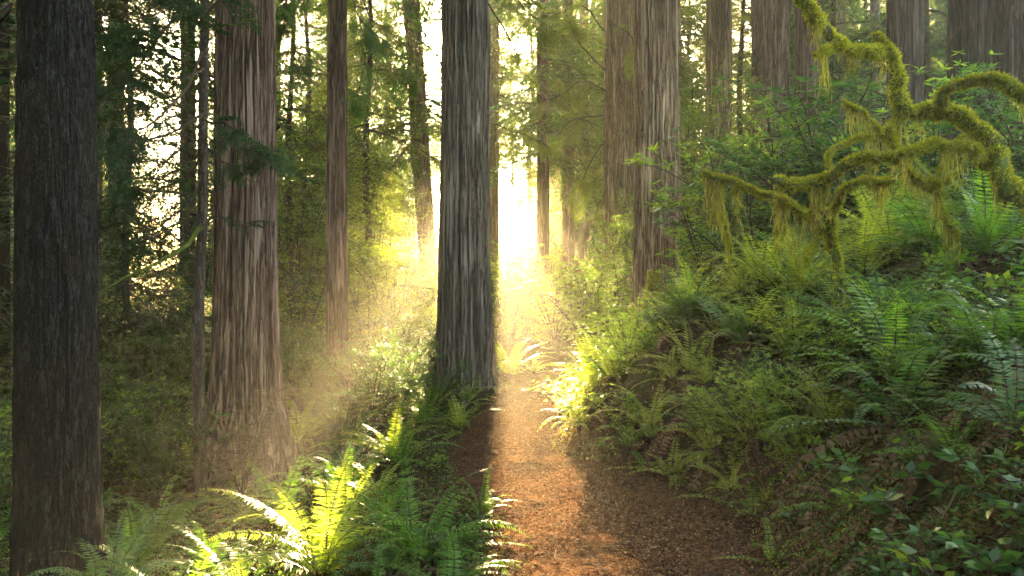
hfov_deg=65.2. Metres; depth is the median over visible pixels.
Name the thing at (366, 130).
young conifer
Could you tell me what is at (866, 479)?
dead fronds
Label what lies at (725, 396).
leaved shrub
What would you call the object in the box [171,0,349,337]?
young conifer
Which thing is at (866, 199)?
sword fern
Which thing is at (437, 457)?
broad plant
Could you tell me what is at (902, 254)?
broad plant
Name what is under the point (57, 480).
fir tree
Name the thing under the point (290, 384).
leaved shrub
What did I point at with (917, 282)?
sword fern
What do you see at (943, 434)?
sword fern
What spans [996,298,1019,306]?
broad plant
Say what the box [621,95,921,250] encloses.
leafy shrub
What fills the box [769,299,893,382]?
leafy shrub
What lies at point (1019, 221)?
sword fern
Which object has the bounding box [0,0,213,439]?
young conifer
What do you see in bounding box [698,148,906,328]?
mossy maple
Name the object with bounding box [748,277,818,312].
sword fern
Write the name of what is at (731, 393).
leafy shrub
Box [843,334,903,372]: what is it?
broad plant
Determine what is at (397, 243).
leafy tree
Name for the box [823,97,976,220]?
mossy maple
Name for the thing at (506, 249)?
leafy shrub
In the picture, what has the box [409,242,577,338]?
leafy shrub
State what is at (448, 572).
sword fern
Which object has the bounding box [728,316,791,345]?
broad plant
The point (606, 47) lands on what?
young conifer
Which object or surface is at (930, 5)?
distant conifer
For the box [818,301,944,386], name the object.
sword fern
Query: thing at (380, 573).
sword fern
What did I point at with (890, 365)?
leafy shrub
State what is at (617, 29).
redwood tree
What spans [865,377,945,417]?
broad plant
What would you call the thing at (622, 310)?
leafy shrub
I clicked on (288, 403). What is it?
sword fern
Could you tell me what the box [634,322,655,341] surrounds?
broad plant
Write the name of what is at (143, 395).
leafy shrub
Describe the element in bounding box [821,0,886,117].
distant conifer
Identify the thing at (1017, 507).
broad plant
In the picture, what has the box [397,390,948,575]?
fallen twigs
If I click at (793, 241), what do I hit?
sword fern
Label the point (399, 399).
sword fern
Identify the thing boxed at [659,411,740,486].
sword fern
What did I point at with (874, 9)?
redwood tree
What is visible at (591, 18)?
distant conifer
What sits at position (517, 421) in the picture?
path
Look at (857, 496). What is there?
broad plant
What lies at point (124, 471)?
leafy shrub
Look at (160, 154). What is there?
young conifer
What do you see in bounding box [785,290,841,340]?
leaved shrub
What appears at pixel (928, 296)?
broad plant
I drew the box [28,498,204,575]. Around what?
sword fern
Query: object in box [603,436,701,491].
sword fern
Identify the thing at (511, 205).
bare stemmed conifer
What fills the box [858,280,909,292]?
broad plant
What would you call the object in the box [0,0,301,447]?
redwood tree
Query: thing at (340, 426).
leaved shrub
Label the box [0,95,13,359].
shade conifer
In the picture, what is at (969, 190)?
sword fern
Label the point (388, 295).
golden shrub
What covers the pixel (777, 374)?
sword fern
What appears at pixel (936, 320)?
broad plant
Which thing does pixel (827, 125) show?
leafy shrub
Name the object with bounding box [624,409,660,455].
sword fern
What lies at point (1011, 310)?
broad plant
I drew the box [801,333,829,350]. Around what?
broad plant
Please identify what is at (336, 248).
redwood tree
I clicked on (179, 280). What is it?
golden shrub
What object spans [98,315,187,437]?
leaved shrub
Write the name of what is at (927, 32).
young conifer
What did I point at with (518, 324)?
golden shrub
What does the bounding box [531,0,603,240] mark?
distant conifer
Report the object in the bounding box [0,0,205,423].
young conifer
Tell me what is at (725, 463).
leafy shrub
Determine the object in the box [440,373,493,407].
sword fern
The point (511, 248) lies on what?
seedling conifer
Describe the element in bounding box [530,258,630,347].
leafy shrub
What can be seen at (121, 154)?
sapling
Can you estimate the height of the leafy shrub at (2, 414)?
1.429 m
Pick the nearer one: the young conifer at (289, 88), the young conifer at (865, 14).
the young conifer at (289, 88)
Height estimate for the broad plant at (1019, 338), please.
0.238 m
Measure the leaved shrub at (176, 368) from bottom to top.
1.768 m
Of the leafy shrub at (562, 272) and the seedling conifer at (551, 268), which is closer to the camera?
the leafy shrub at (562, 272)
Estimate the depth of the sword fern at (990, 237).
6.64 m
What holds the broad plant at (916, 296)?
on the ground at (590, 432)
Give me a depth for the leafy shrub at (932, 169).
10.27 m
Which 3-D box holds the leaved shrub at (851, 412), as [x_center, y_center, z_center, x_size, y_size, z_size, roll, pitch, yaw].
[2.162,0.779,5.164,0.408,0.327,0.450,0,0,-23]
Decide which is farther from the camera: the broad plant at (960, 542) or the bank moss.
the bank moss
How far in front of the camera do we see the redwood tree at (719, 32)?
23.69 m
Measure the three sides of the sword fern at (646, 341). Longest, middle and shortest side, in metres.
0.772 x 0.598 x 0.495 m
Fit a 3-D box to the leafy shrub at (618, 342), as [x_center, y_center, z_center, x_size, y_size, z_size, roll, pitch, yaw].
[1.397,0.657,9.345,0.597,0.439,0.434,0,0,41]
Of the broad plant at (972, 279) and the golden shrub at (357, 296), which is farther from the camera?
the golden shrub at (357, 296)
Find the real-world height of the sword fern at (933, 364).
1.354 m
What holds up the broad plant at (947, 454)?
on the ground at (590, 432)
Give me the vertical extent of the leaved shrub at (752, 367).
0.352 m
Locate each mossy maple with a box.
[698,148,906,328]
[793,0,1023,266]
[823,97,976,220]
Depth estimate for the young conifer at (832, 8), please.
26.93 m
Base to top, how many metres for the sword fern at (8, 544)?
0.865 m
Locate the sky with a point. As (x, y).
(504, 194)
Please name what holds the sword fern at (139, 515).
on the ground at (590, 432)
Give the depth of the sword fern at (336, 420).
10.84 m
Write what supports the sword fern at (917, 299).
on the ground at (590, 432)
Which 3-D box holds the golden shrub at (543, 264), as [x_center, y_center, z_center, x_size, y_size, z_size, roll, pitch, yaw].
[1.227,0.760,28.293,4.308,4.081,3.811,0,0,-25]
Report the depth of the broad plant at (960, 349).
4.51 m
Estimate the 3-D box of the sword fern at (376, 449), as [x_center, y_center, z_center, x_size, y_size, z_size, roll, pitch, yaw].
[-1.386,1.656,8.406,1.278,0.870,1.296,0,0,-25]
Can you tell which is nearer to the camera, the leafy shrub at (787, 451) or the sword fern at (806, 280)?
the leafy shrub at (787, 451)
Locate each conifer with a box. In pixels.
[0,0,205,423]
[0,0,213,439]
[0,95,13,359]
[10,0,213,368]
[10,3,178,310]
[10,14,16,366]
[99,0,321,368]
[135,0,325,328]
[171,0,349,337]
[175,0,390,338]
[196,37,284,331]
[205,0,397,337]
[278,0,439,346]
[280,0,413,310]
[283,0,370,247]
[295,0,421,336]
[297,0,434,338]
[358,0,438,335]
[378,0,440,309]
[427,1,516,184]
[430,5,440,177]
[430,137,440,279]
[499,0,574,257]
[499,1,527,180]
[499,25,529,254]
[499,199,517,258]
[499,213,526,284]
[499,220,504,254]
[499,234,524,303]
[504,39,536,238]
[508,29,561,245]
[509,214,536,270]
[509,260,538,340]
[511,230,536,270]
[520,0,595,238]
[523,201,536,249]
[524,213,561,273]
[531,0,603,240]
[536,247,571,323]
[549,0,705,225]
[551,0,700,260]
[575,0,705,285]
[592,3,705,199]
[633,0,751,219]
[680,0,736,205]
[680,0,827,218]
[683,0,751,197]
[690,10,750,152]
[732,0,869,194]
[732,0,875,206]
[748,0,886,209]
[793,0,886,164]
[819,0,883,133]
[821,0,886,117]
[830,0,947,186]
[853,0,944,162]
[882,6,947,166]
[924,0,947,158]
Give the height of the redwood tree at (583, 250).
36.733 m
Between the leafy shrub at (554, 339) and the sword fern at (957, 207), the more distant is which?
the leafy shrub at (554, 339)
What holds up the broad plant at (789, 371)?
on the ground at (590, 432)
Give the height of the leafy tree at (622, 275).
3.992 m
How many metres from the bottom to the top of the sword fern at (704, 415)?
0.901 m
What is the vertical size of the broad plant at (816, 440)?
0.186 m
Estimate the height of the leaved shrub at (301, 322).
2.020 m
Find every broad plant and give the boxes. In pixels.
[383,510,492,550]
[426,453,448,471]
[437,531,482,557]
[572,371,602,391]
[581,355,623,379]
[583,385,601,399]
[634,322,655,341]
[652,368,669,385]
[713,395,738,407]
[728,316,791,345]
[728,318,778,348]
[741,279,768,291]
[756,356,805,380]
[773,500,808,524]
[777,309,833,336]
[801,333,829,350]
[805,432,841,457]
[809,447,865,489]
[818,453,954,522]
[830,470,892,512]
[839,565,884,575]
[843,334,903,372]
[847,311,929,344]
[847,379,935,420]
[852,541,922,575]
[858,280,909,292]
[865,241,896,260]
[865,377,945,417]
[867,521,980,575]
[869,274,912,296]
[872,534,925,568]
[877,533,1023,575]
[878,273,924,298]
[885,429,932,469]
[888,543,992,575]
[891,286,976,309]
[892,512,964,550]
[894,237,913,256]
[898,286,959,306]
[903,238,964,255]
[911,338,982,374]
[914,305,962,333]
[920,249,979,282]
[927,333,992,368]
[933,525,1023,575]
[935,445,1023,520]
[946,262,1020,296]
[946,275,1023,314]
[951,337,1004,369]
[955,327,1023,370]
[981,270,1023,302]
[986,242,1023,276]
[988,471,1023,524]
[993,410,1023,449]
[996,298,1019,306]
[999,302,1022,320]
[1009,259,1023,281]
[1009,478,1023,493]
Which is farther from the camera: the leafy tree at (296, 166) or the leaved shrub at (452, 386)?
the leafy tree at (296, 166)
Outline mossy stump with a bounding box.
[564,270,660,371]
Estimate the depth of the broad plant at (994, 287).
5.21 m
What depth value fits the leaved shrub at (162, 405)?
9.33 m
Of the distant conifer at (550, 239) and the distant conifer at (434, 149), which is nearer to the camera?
the distant conifer at (434, 149)
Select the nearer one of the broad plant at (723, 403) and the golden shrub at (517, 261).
the broad plant at (723, 403)
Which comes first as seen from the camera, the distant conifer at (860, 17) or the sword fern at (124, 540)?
the sword fern at (124, 540)
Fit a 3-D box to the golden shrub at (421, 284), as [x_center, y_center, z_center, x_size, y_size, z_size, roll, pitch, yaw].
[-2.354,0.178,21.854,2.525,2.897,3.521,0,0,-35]
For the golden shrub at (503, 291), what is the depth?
26.14 m
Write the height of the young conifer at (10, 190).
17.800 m
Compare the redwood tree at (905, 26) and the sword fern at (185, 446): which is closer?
the sword fern at (185, 446)
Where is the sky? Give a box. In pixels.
[103,1,869,311]
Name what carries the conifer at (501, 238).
on the ground at (590, 432)
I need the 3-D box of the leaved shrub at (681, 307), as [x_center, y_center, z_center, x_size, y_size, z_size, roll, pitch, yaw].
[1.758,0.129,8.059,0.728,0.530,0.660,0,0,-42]
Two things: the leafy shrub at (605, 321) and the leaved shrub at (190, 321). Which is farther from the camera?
the leaved shrub at (190, 321)
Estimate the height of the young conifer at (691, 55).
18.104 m
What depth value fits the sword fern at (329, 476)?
7.12 m
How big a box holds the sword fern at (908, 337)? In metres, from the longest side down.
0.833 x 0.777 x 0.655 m
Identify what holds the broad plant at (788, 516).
on the ground at (590, 432)
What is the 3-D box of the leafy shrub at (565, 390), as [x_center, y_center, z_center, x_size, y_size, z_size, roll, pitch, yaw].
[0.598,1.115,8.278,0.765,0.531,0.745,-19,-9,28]
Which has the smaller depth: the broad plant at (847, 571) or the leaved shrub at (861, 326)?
the broad plant at (847, 571)
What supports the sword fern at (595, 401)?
on the ground at (590, 432)
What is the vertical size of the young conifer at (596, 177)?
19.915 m
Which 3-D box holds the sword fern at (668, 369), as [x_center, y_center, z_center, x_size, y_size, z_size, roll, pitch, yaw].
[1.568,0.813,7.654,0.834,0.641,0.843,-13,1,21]
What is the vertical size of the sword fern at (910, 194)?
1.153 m
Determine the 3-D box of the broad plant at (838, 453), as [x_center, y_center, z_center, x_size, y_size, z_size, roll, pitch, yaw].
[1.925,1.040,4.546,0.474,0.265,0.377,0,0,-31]
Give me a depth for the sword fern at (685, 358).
7.50 m
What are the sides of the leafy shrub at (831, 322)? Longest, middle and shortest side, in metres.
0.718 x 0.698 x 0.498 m
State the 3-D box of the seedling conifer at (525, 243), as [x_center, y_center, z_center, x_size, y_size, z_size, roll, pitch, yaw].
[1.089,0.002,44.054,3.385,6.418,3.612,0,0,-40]
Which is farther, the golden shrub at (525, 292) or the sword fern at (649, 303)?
the golden shrub at (525, 292)
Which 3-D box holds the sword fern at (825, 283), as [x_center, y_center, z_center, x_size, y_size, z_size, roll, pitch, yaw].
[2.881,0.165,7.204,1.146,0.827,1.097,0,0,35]
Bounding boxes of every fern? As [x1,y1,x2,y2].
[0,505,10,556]
[0,523,126,570]
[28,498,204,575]
[81,506,218,575]
[87,555,156,575]
[91,525,237,575]
[102,472,144,504]
[102,492,130,528]
[104,494,202,546]
[104,518,187,560]
[105,465,226,546]
[123,502,283,575]
[145,517,331,575]
[164,425,192,469]
[166,462,289,512]
[197,446,434,575]
[200,485,287,535]
[202,451,330,535]
[235,551,248,575]
[238,470,358,553]
[272,440,396,521]
[282,484,469,575]
[286,395,294,407]
[287,409,328,445]
[289,395,341,448]
[289,420,389,481]
[296,385,357,425]
[300,453,399,529]
[306,402,390,454]
[309,401,367,437]
[316,477,454,552]
[319,402,442,471]
[323,453,533,572]
[326,450,422,519]
[327,542,399,575]
[333,406,464,471]
[371,386,424,421]
[371,527,529,575]
[385,387,466,430]
[387,381,456,432]
[419,387,508,440]
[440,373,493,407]
[452,464,521,524]
[494,337,561,379]
[516,351,557,373]
[537,381,608,452]
[540,324,605,410]
[555,351,598,391]
[556,350,598,385]
[556,366,599,418]
[557,392,583,421]
[558,342,669,409]
[571,322,651,369]
[571,381,607,424]
[580,410,663,470]
[588,381,701,469]
[589,289,643,324]
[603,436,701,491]
[608,371,789,492]
[611,300,668,339]
[612,266,745,324]
[612,273,694,353]
[620,286,675,329]
[624,320,672,363]
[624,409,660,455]
[627,269,729,319]
[627,346,715,391]
[632,250,734,310]
[634,302,738,418]
[652,300,714,333]
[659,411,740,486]
[662,262,737,299]
[662,302,749,360]
[668,283,818,378]
[672,481,784,520]
[675,340,738,384]
[678,246,784,306]
[678,292,792,376]
[689,224,831,304]
[690,459,759,503]
[695,267,758,294]
[695,395,767,477]
[699,236,854,315]
[710,516,806,564]
[714,338,766,396]
[715,291,785,358]
[716,292,834,372]
[719,224,883,306]
[727,467,777,522]
[732,217,851,282]
[735,221,827,290]
[737,309,830,377]
[737,405,801,476]
[739,360,885,445]
[746,360,807,398]
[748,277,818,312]
[750,301,1020,508]
[760,465,889,536]
[765,288,820,322]
[766,267,1012,434]
[769,259,982,359]
[776,264,881,345]
[797,256,980,327]
[804,210,914,294]
[808,179,966,270]
[809,180,966,242]
[818,207,862,252]
[818,215,865,250]
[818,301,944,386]
[821,211,875,244]
[836,181,913,229]
[837,316,980,380]
[838,275,923,326]
[838,303,949,390]
[840,162,1023,262]
[842,180,965,237]
[845,174,986,268]
[847,177,971,250]
[853,193,989,232]
[859,269,998,336]
[859,385,1005,499]
[866,159,1023,294]
[883,232,1015,294]
[883,273,1023,376]
[886,320,1023,466]
[887,274,1023,349]
[894,166,1019,231]
[909,172,980,212]
[920,332,1022,375]
[929,203,1023,270]
[954,197,1023,244]
[975,140,1023,205]
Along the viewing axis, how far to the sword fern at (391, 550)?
4.69 m
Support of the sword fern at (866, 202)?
on the ground at (590, 432)
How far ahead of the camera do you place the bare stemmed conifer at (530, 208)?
56.90 m
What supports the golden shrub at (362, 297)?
on the ground at (590, 432)
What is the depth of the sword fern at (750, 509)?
5.52 m
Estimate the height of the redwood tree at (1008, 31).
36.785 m
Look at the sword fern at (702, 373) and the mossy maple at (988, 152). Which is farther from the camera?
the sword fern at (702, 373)
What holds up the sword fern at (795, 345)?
on the ground at (590, 432)
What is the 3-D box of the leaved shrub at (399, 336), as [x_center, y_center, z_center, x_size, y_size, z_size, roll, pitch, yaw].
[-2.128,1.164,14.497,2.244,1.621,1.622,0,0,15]
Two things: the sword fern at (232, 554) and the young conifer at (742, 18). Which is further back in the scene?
the young conifer at (742, 18)
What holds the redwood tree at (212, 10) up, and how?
on the ground at (590, 432)
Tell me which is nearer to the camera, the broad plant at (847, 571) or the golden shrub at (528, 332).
the broad plant at (847, 571)
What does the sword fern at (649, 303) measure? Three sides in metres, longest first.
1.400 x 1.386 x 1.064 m
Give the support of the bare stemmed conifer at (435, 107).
on the ground at (590, 432)
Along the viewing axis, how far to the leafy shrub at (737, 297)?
7.61 m
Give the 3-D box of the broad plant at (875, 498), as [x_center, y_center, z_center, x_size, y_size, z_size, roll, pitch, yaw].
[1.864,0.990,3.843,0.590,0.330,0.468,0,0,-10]
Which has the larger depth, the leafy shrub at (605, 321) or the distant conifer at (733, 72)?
the distant conifer at (733, 72)
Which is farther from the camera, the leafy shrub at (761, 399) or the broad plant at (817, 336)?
the broad plant at (817, 336)
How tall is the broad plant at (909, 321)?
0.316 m
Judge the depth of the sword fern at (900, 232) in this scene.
7.91 m
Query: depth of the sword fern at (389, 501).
5.73 m
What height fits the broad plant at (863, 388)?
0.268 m
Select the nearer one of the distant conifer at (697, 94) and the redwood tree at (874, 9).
the redwood tree at (874, 9)
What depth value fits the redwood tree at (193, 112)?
19.90 m
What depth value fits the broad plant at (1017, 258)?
6.18 m
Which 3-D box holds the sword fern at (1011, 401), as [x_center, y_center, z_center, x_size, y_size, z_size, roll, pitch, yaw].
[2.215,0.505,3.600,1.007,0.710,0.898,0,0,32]
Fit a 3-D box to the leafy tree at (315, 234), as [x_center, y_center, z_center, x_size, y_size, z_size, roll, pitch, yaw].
[-5.189,-1.434,19.026,5.197,7.258,5.415,0,0,0]
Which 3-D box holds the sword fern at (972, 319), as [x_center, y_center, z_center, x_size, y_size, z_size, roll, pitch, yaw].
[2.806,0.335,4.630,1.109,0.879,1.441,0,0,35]
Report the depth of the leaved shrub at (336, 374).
12.50 m
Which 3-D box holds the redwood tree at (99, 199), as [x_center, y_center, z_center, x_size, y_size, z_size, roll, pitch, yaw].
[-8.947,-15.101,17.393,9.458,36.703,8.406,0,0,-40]
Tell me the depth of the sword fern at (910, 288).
6.21 m
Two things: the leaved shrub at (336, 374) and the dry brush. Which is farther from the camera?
the leaved shrub at (336, 374)
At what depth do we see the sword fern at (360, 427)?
10.14 m
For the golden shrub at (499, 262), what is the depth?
28.32 m
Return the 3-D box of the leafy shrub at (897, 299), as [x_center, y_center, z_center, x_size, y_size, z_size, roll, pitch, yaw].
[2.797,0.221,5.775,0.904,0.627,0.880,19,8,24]
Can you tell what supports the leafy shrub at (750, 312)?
on the ground at (590, 432)
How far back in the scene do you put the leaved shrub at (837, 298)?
6.46 m
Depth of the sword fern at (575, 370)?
9.67 m
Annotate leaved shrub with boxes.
[0,335,13,434]
[0,345,166,473]
[0,397,136,549]
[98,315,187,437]
[99,300,211,388]
[99,321,210,431]
[99,327,210,424]
[100,372,208,489]
[101,405,244,511]
[280,291,369,362]
[280,318,374,407]
[281,331,375,410]
[286,324,395,405]
[290,323,445,428]
[306,383,380,457]
[321,307,435,378]
[372,346,450,401]
[376,307,436,385]
[404,293,495,348]
[407,356,481,411]
[627,292,693,333]
[651,275,731,324]
[667,390,716,427]
[716,385,756,423]
[721,353,773,386]
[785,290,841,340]
[807,382,879,429]
[808,274,915,331]
[822,328,918,382]
[844,309,906,352]
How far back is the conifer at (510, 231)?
60.97 m
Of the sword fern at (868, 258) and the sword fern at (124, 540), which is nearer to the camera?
the sword fern at (124, 540)
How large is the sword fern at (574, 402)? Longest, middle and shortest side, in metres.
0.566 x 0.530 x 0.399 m
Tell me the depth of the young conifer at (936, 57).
30.00 m
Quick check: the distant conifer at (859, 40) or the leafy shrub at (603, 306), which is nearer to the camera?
the leafy shrub at (603, 306)
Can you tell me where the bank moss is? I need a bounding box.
[553,399,873,575]
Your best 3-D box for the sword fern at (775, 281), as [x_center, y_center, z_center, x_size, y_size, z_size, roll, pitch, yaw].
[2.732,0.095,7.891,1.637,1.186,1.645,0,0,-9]
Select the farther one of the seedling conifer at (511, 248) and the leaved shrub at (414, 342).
the seedling conifer at (511, 248)
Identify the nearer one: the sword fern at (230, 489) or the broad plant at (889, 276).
the broad plant at (889, 276)
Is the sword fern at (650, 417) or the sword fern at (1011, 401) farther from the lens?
the sword fern at (650, 417)
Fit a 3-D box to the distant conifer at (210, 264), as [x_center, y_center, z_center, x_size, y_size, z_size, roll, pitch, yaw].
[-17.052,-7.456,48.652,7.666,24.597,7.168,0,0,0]
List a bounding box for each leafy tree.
[186,92,406,349]
[276,80,408,330]
[308,164,437,348]
[322,184,437,340]
[573,188,633,312]
[596,57,789,279]
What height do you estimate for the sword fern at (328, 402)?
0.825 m
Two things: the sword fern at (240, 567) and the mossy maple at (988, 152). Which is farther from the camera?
the mossy maple at (988, 152)
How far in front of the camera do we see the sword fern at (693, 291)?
8.87 m
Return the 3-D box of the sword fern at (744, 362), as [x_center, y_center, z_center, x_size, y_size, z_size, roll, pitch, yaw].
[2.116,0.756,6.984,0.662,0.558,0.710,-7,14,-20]
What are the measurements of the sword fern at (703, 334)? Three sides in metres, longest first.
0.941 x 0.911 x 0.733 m
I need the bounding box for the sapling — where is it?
[95,0,297,510]
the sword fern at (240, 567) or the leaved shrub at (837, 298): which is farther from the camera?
the leaved shrub at (837, 298)
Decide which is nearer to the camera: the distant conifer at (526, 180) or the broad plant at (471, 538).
the broad plant at (471, 538)
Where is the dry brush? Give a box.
[187,387,292,500]
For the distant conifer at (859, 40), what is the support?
on the ground at (590, 432)
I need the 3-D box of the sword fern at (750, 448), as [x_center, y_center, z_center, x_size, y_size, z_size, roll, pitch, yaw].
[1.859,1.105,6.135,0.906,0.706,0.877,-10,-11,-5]
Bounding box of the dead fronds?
[104,217,1023,575]
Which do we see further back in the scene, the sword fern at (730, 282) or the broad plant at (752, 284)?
the sword fern at (730, 282)
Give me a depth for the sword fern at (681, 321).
8.00 m
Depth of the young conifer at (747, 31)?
30.74 m
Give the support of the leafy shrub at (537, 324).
on the ground at (590, 432)
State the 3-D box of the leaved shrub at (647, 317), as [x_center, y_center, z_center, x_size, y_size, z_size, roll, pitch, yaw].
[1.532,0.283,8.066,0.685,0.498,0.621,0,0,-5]
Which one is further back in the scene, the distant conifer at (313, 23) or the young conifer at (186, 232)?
the distant conifer at (313, 23)
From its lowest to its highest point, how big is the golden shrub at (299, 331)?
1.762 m
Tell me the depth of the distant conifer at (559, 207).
60.17 m
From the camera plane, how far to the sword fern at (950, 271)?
6.37 m
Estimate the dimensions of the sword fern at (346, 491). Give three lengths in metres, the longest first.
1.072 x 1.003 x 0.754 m
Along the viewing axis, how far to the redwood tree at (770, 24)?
21.56 m
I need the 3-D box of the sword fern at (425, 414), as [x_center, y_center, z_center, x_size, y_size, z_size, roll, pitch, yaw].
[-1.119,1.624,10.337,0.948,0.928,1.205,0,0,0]
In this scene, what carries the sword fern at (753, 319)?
on the ground at (590, 432)
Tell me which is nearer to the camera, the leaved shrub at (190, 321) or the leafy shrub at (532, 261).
the leaved shrub at (190, 321)
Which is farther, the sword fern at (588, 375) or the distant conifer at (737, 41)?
the distant conifer at (737, 41)
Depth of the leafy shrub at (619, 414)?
7.45 m
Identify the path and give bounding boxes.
[303,341,783,575]
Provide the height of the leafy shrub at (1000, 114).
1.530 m
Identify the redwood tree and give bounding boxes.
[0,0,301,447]
[94,0,214,317]
[107,0,288,307]
[128,0,310,325]
[181,0,304,500]
[275,0,500,403]
[276,0,578,394]
[317,0,441,341]
[435,0,551,289]
[489,0,633,340]
[494,0,633,286]
[529,0,633,311]
[577,0,588,272]
[630,0,681,312]
[704,0,732,255]
[750,0,789,247]
[794,0,817,201]
[837,0,845,185]
[870,0,879,149]
[886,0,923,199]
[946,0,992,206]
[992,0,1023,198]
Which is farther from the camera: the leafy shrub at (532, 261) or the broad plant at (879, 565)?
the leafy shrub at (532, 261)
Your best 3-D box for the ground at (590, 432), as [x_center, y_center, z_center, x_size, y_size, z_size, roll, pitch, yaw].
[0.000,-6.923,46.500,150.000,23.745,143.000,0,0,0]
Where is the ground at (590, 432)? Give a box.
[0,196,1023,575]
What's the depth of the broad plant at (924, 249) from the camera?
7.16 m
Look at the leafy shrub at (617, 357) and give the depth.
7.87 m
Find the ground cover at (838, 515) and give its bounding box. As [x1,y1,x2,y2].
[0,191,1023,575]
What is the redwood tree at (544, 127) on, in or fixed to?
on the ground at (590, 432)
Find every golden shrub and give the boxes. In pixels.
[99,260,211,364]
[99,275,192,351]
[279,253,358,331]
[281,327,325,392]
[303,252,424,358]
[317,274,436,374]
[348,246,436,349]
[384,247,437,338]
[490,249,523,298]
[490,252,569,336]
[490,260,551,338]
[490,262,560,338]
[490,268,555,340]
[492,280,536,343]
[505,299,539,340]
[517,258,592,325]
[521,256,599,335]
[549,241,600,302]
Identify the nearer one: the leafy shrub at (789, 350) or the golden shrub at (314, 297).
the leafy shrub at (789, 350)
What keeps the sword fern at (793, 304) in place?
on the ground at (590, 432)
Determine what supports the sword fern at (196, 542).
on the ground at (590, 432)
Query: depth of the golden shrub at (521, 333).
25.29 m
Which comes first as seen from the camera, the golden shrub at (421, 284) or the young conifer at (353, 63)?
the golden shrub at (421, 284)
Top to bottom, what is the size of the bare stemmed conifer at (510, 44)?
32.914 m
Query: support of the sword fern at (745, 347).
on the ground at (590, 432)
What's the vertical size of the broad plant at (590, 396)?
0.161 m
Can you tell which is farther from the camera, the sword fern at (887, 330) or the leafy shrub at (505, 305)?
the leafy shrub at (505, 305)
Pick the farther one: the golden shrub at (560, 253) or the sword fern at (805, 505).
the golden shrub at (560, 253)
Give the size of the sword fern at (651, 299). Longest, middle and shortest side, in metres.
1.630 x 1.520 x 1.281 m
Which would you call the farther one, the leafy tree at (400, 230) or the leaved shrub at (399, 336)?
the leafy tree at (400, 230)
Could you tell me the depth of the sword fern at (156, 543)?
5.47 m
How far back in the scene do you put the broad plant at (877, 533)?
3.27 m
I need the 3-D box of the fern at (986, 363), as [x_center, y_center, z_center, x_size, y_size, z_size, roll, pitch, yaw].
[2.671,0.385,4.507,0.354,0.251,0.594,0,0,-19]
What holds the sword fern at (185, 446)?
on the ground at (590, 432)
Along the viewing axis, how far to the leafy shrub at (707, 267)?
14.00 m
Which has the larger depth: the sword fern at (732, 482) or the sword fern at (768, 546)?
the sword fern at (732, 482)
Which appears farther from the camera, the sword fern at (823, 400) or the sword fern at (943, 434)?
the sword fern at (823, 400)
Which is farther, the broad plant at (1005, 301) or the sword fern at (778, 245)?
the sword fern at (778, 245)
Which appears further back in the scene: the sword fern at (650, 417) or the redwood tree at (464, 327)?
the redwood tree at (464, 327)
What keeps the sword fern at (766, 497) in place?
on the ground at (590, 432)
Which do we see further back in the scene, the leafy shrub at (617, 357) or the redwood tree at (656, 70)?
the redwood tree at (656, 70)
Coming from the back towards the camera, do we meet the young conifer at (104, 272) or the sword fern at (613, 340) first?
the young conifer at (104, 272)
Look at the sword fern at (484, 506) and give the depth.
5.60 m
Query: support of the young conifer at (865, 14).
on the ground at (590, 432)
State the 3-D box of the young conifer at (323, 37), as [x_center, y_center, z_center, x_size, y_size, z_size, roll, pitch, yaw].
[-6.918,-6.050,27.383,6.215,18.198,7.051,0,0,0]
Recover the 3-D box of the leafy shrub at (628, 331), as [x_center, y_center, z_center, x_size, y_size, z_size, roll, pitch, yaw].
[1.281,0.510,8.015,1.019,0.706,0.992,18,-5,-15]
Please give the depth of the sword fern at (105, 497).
8.82 m
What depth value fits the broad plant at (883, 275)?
6.62 m
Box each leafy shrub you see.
[0,406,108,539]
[100,395,178,492]
[101,371,207,463]
[106,333,190,424]
[281,320,352,379]
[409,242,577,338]
[490,235,598,339]
[490,237,600,333]
[490,263,556,343]
[491,261,594,340]
[506,270,608,349]
[510,249,632,341]
[520,372,598,414]
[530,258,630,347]
[567,255,631,330]
[573,311,639,362]
[579,387,658,435]
[584,306,631,340]
[585,310,680,377]
[587,303,679,366]
[609,329,644,353]
[613,224,757,285]
[618,303,663,329]
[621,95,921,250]
[640,180,793,302]
[646,125,857,279]
[684,350,797,437]
[686,196,769,276]
[688,364,804,462]
[689,418,752,477]
[699,71,929,253]
[707,285,792,331]
[709,63,1023,228]
[713,347,833,426]
[718,361,843,448]
[721,95,909,255]
[745,300,833,349]
[746,285,814,323]
[747,386,835,460]
[758,417,844,486]
[767,314,840,361]
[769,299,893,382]
[807,296,906,345]
[830,50,1023,207]
[833,122,954,215]
[844,273,966,337]
[850,301,988,393]
[860,88,1023,202]
[910,59,1023,178]
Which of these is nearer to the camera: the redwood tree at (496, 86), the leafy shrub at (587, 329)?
the leafy shrub at (587, 329)
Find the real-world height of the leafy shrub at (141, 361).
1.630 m
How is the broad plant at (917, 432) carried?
on the ground at (590, 432)
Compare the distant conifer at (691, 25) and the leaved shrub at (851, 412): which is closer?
the leaved shrub at (851, 412)
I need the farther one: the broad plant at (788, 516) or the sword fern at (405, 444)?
the sword fern at (405, 444)
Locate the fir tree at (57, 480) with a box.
[8,0,108,575]
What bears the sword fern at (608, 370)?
on the ground at (590, 432)
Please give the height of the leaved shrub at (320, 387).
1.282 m
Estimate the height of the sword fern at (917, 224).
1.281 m
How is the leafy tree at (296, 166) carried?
on the ground at (590, 432)

